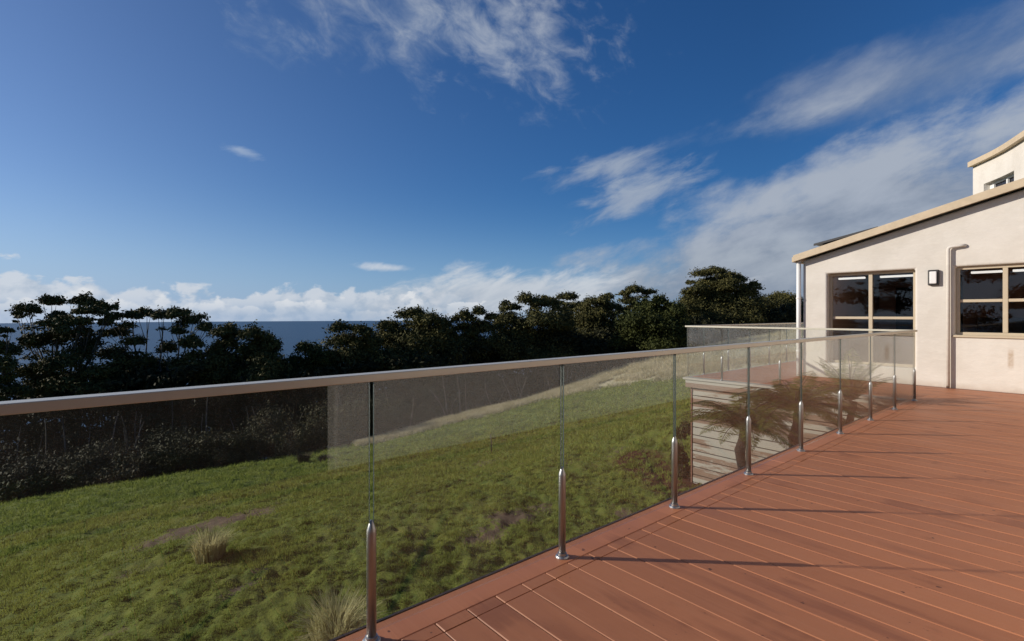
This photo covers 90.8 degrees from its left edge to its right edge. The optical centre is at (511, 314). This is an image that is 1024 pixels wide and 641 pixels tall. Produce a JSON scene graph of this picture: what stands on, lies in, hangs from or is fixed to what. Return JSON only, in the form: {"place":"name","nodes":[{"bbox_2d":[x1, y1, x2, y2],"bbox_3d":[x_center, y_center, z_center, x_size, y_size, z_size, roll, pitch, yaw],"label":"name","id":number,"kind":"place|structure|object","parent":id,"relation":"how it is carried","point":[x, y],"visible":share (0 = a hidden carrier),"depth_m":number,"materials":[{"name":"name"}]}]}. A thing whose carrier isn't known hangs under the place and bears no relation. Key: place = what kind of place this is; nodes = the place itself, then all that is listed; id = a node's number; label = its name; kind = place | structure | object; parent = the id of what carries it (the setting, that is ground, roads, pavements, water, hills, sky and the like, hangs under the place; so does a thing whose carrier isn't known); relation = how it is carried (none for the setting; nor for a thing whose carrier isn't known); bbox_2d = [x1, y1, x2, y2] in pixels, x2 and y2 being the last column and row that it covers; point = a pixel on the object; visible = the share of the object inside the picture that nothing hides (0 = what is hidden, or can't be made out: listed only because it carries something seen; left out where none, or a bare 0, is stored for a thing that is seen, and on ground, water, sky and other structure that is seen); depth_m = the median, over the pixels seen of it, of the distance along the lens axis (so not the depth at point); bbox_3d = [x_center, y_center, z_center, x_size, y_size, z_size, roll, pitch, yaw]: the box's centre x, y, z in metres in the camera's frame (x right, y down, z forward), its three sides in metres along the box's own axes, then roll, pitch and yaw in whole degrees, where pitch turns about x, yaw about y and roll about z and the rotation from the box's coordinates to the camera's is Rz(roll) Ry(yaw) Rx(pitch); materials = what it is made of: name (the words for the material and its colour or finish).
{"place":"outdoors","nodes":[
{"label":"outdoors","id":0,"kind":"place"},
{"bbox_2d":[0,321,547,458],"bbox_3d":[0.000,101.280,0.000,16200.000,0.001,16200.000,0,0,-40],"label":"sea","id":1,"kind":"structure","parent":0,"point":[290,334],"depth_m":2527.31,"materials":[{"name":"liquid"}]},
{"bbox_2d":[0,330,795,640],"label":"ground","id":2,"kind":"structure","parent":0,"point":[505,520],"depth_m":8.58,"materials":[{"name":"green plant"}]},
{"bbox_2d":[0,325,37,400],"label":"gum tree","id":3,"kind":"object","parent":2,"relation":"on","point":[8,385],"visible":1,"depth_m":32.87,"materials":[{"name":"green plant"}]},
{"bbox_2d":[0,472,93,503],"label":"shrub","id":4,"kind":"object","parent":2,"relation":"on","point":[27,486],"visible":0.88,"depth_m":25.57,"materials":[{"name":"green plant"}]},
{"bbox_2d":[4,290,128,452],"bbox_3d":[-33.773,6.852,37.927,11.129,17.416,7.256,0,0,12],"label":"gum tree","id":5,"kind":"object","parent":2,"relation":"on","point":[44,377],"visible":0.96,"depth_m":36.99,"materials":[{"name":"green plant"}]},
{"bbox_2d":[84,458,159,480],"bbox_3d":[-20.601,8.287,27.085,5.708,1.477,3.021,0,0,26],"label":"shrub","id":6,"kind":"object","parent":2,"relation":"on","point":[130,469],"visible":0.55,"depth_m":25.93,"materials":[{"name":"green plant"}]},
{"bbox_2d":[87,305,236,423],"bbox_3d":[-28.224,7.263,41.038,12.447,16.073,7.584,0,0,19],"label":"gum tree","id":7,"kind":"object","parent":2,"relation":"on","point":[119,353],"visible":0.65,"depth_m":39.39,"materials":[{"name":"green plant"}]},
{"bbox_2d":[179,523,241,564],"bbox_3d":[-4.570,3.485,7.663,1.009,0.528,0.969,0,0,-40],"label":"grass tussock","id":8,"kind":"object","parent":2,"relation":"on","point":[209,549],"depth_m":7.58,"materials":[{"name":"plant"}]},
{"bbox_2d":[188,319,292,418],"bbox_3d":[-21.143,6.979,39.534,7.294,13.212,9.844,0,0,-40],"label":"gum tree","id":9,"kind":"object","parent":2,"relation":"on","point":[271,361],"visible":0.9,"depth_m":37.96,"materials":[{"name":"green plant"}]},
{"bbox_2d":[291,451,315,462],"bbox_3d":[-9.553,6.613,23.291,1.300,0.563,1.328,0,0,7],"label":"grass tussock","id":10,"kind":"object","parent":2,"relation":"on","point":[305,457],"depth_m":23.26,"materials":[{"name":"green plant"}]},
{"bbox_2d":[0,321,617,501],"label":"scrub","id":11,"kind":"object","parent":2,"relation":"on","point":[269,438],"visible":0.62,"depth_m":28.74,"materials":[{"name":"green plant"}]},
{"bbox_2d":[280,340,340,404],"bbox_3d":[-16.281,7.461,41.016,5.115,11.123,7.402,0,0,-4],"label":"gum tree","id":12,"kind":"object","parent":2,"relation":"on","point":[316,354],"visible":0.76,"depth_m":39.17,"materials":[{"name":"green plant"}]},
{"bbox_2d":[17,363,615,484],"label":"woodland stems","id":13,"kind":"object","parent":2,"relation":"on","point":[140,427],"visible":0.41,"depth_m":34.42,"materials":[{"name":"brown plant"}]},
{"bbox_2d":[315,454,333,461],"bbox_3d":[-8.681,6.709,23.541,1.000,0.380,0.998,0,0,40],"label":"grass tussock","id":14,"kind":"object","parent":2,"relation":"on","point":[323,457],"depth_m":23.49,"materials":[{"name":"green plant"}]},
{"bbox_2d":[283,579,395,640],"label":"grass tussock","id":15,"kind":"object","parent":2,"relation":"on","point":[336,621],"depth_m":5.35,"materials":[{"name":"plant"}]},
{"bbox_2d":[313,319,386,401],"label":"gum tree","id":16,"kind":"object","parent":2,"relation":"on","point":[363,344],"visible":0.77,"depth_m":41.10,"materials":[{"name":"green plant"}]},
{"bbox_2d":[0,299,802,475],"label":"undergrowth","id":17,"kind":"object","parent":2,"relation":"on","point":[221,412],"visible":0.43,"depth_m":38.72,"materials":[{"name":"green plant"}]},
{"bbox_2d":[345,304,473,409],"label":"gum tree","id":18,"kind":"object","parent":2,"relation":"on","point":[420,331],"visible":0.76,"depth_m":43.84,"materials":[{"name":"green plant"}]},
{"bbox_2d":[445,304,521,407],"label":"gum tree","id":19,"kind":"object","parent":2,"relation":"on","point":[474,328],"visible":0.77,"depth_m":46.04,"materials":[{"name":"green plant"}]},
{"bbox_2d":[485,391,537,406],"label":"shrub","id":20,"kind":"object","parent":2,"relation":"on","point":[524,395],"visible":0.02,"depth_m":44.47,"materials":[{"name":"green plant"}]},
{"bbox_2d":[487,290,583,392],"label":"gum tree","id":21,"kind":"object","parent":2,"relation":"on","point":[530,326],"visible":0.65,"depth_m":48.23,"materials":[{"name":"green plant"}]},
{"bbox_2d":[540,289,580,330],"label":"gum tree","id":22,"kind":"object","parent":2,"relation":"on","point":[569,295],"visible":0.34,"depth_m":61.99,"materials":[{"name":"green plant"}]},
{"bbox_2d":[351,324,801,446],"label":"dry grass","id":23,"kind":"structure","parent":2,"relation":"on","point":[638,368],"depth_m":35.75,"materials":[{"name":"beige plant"}]},
{"bbox_2d":[571,292,624,348],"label":"gum tree","id":24,"kind":"object","parent":2,"relation":"on","point":[598,309],"visible":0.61,"depth_m":55.10,"materials":[{"name":"green plant"}]},
{"bbox_2d":[614,281,658,313],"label":"gum tree","id":25,"kind":"object","parent":2,"relation":"on","point":[627,298],"visible":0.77,"depth_m":57.64,"materials":[{"name":"green plant"}]},
{"bbox_2d":[606,292,699,356],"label":"gum tree","id":26,"kind":"object","parent":2,"relation":"on","point":[643,323],"visible":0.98,"depth_m":46.10,"materials":[{"name":"green plant"}]},
{"bbox_2d":[328,360,1023,640],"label":"timber deck","id":27,"kind":"structure","parent":2,"relation":"on","point":[904,521],"depth_m":2.68,"materials":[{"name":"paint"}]},
{"bbox_2d":[0,330,916,640],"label":"glass railing","id":28,"kind":"object","parent":27,"relation":"on","point":[66,402],"visible":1,"depth_m":2.03,"materials":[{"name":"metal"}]},
{"bbox_2d":[669,416,690,479],"bbox_3d":[3.591,2.845,10.572,0.670,1.444,0.432,0,0,-4],"label":"shrub","id":29,"kind":"object","parent":2,"relation":"on","point":[683,430],"visible":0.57,"depth_m":10.48,"materials":[{"name":"green plant"}]},
{"bbox_2d":[673,265,779,333],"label":"gum tree","id":30,"kind":"object","parent":2,"relation":"on","point":[723,290],"visible":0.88,"depth_m":58.53,"materials":[{"name":"green plant"}]},
{"bbox_2d":[676,392,807,468],"bbox_3d":[3.588,2.468,7.784,1.848,2.372,1.818,0,0,-12],"label":"tree fern","id":31,"kind":"object","parent":2,"relation":"on","point":[735,417],"visible":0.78,"depth_m":7.61,"materials":[{"name":"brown plant"}]},
{"bbox_2d":[760,290,802,309],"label":"gum tree","id":32,"kind":"object","parent":2,"relation":"on","point":[777,297],"visible":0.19,"depth_m":64.51,"materials":[{"name":"green plant"}]},
{"bbox_2d":[683,360,906,483],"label":"retaining wall","id":33,"kind":"structure","parent":2,"relation":"on","point":[712,458],"depth_m":9.73,"materials":[{"name":"beige wood"}]},
{"bbox_2d":[687,322,802,374],"bbox_3d":[7.203,0.755,13.373,9.495,1.050,0.072,0,0,-40],"label":"side railing","id":34,"kind":"object","parent":33,"relation":"on","point":[769,324],"visible":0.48,"depth_m":11.93,"materials":[{"name":"metal"}]},
{"bbox_2d":[685,325,906,397],"bbox_3d":[4.757,0.755,8.906,0.072,1.050,3.724,0,0,-40],"label":"balcony railing","id":35,"kind":"object","parent":33,"relation":"on","point":[779,328],"visible":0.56,"depth_m":8.92,"materials":[{"name":"metal"}]},
{"bbox_2d":[728,371,873,446],"bbox_3d":[4.224,2.251,7.486,1.890,2.723,1.998,0,0,-40],"label":"tree fern","id":36,"kind":"object","parent":2,"relation":"on","point":[783,395],"visible":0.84,"depth_m":7.32,"materials":[{"name":"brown plant"}]},
{"bbox_2d":[805,347,900,423],"bbox_3d":[5.095,2.028,7.550,1.044,3.033,1.218,0,0,-29],"label":"tree fern","id":37,"kind":"object","parent":2,"relation":"on","point":[857,376],"visible":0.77,"depth_m":7.51,"materials":[{"name":"plant"}]},
{"bbox_2d":[792,178,1023,393],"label":"rendered house","id":38,"kind":"structure","parent":2,"relation":"on","point":[946,281],"depth_m":9.24,"materials":[{"name":"paint"}]},
{"bbox_2d":[829,270,914,367],"bbox_3d":[6.962,0.080,9.790,0.064,1.796,1.416,0,0,-40],"label":"window","id":39,"kind":"structure","parent":38,"relation":"in","point":[831,317],"depth_m":9.77,"materials":[{"name":"beige wood"}]},
{"bbox_2d":[952,264,1023,338],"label":"window","id":40,"kind":"structure","parent":38,"relation":"in","point":[1005,300],"depth_m":8.38,"materials":[{"name":"beige wood"}]},
{"bbox_2d":[968,130,1023,194],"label":"curved building","id":41,"kind":"structure","parent":2,"relation":"on","point":[1002,164],"depth_m":14.77,"materials":[{"name":"paint"}]},
{"bbox_2d":[990,174,1013,188],"bbox_3d":[14.423,-3.460,14.696,0.108,1.080,1.587,0,0,20],"label":"window","id":42,"kind":"structure","parent":41,"relation":"in","point":[1010,178],"depth_m":14.95,"materials":[{"name":"glass"}]},
{"bbox_2d":[0,0,1023,322],"label":"sky","id":43,"kind":"structure","parent":0,"point":[227,160],"materials":[{"name":"blue"}]}
]}

